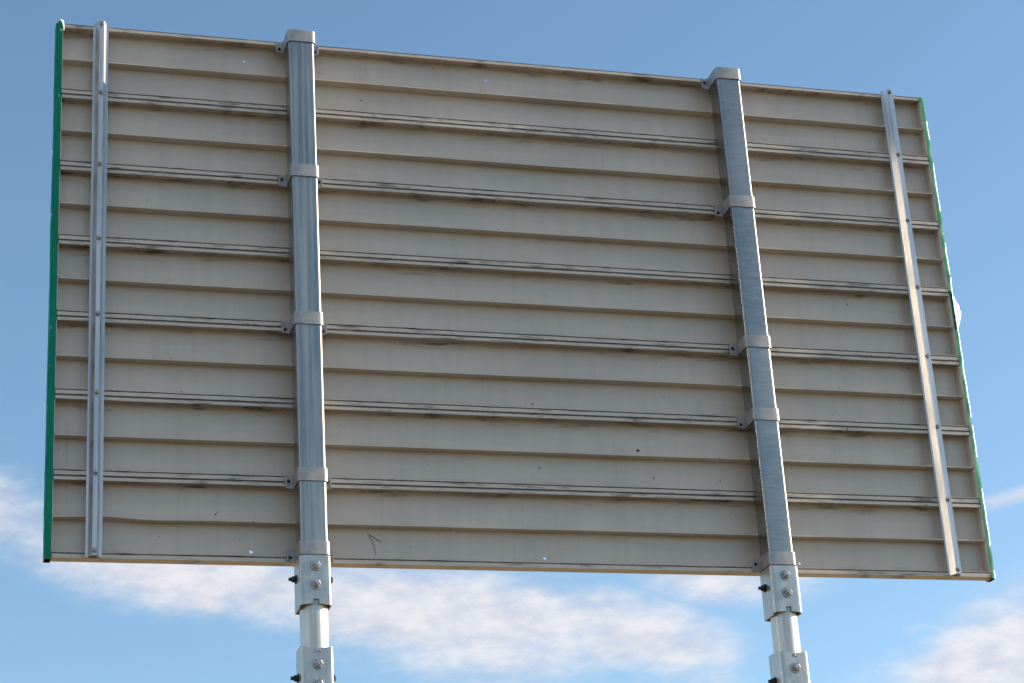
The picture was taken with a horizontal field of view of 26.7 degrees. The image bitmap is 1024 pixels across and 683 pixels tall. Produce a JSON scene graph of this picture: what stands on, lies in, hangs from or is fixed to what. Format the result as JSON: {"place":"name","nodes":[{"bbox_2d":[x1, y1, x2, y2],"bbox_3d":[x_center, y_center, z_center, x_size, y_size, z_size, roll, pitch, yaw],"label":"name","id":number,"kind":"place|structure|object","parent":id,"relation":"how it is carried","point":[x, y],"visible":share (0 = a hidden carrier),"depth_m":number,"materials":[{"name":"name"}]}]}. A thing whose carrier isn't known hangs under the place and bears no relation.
{"place":"outdoors","nodes":[
{"label":"outdoors","id":0,"kind":"place"},
{"bbox_2d":[0,0,1023,682],"label":"sky","id":1,"kind":"structure","parent":0,"point":[61,622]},
{"label":"ground","id":2,"kind":"structure","parent":0,"visible":0},
{"bbox_2d":[43,18,995,682],"bbox_3d":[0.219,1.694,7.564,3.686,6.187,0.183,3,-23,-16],"label":"highway sign","id":3,"kind":"object","parent":2,"relation":"on","point":[317,314],"visible":1,"depth_m":8.33,"materials":[{"name":"metal"}]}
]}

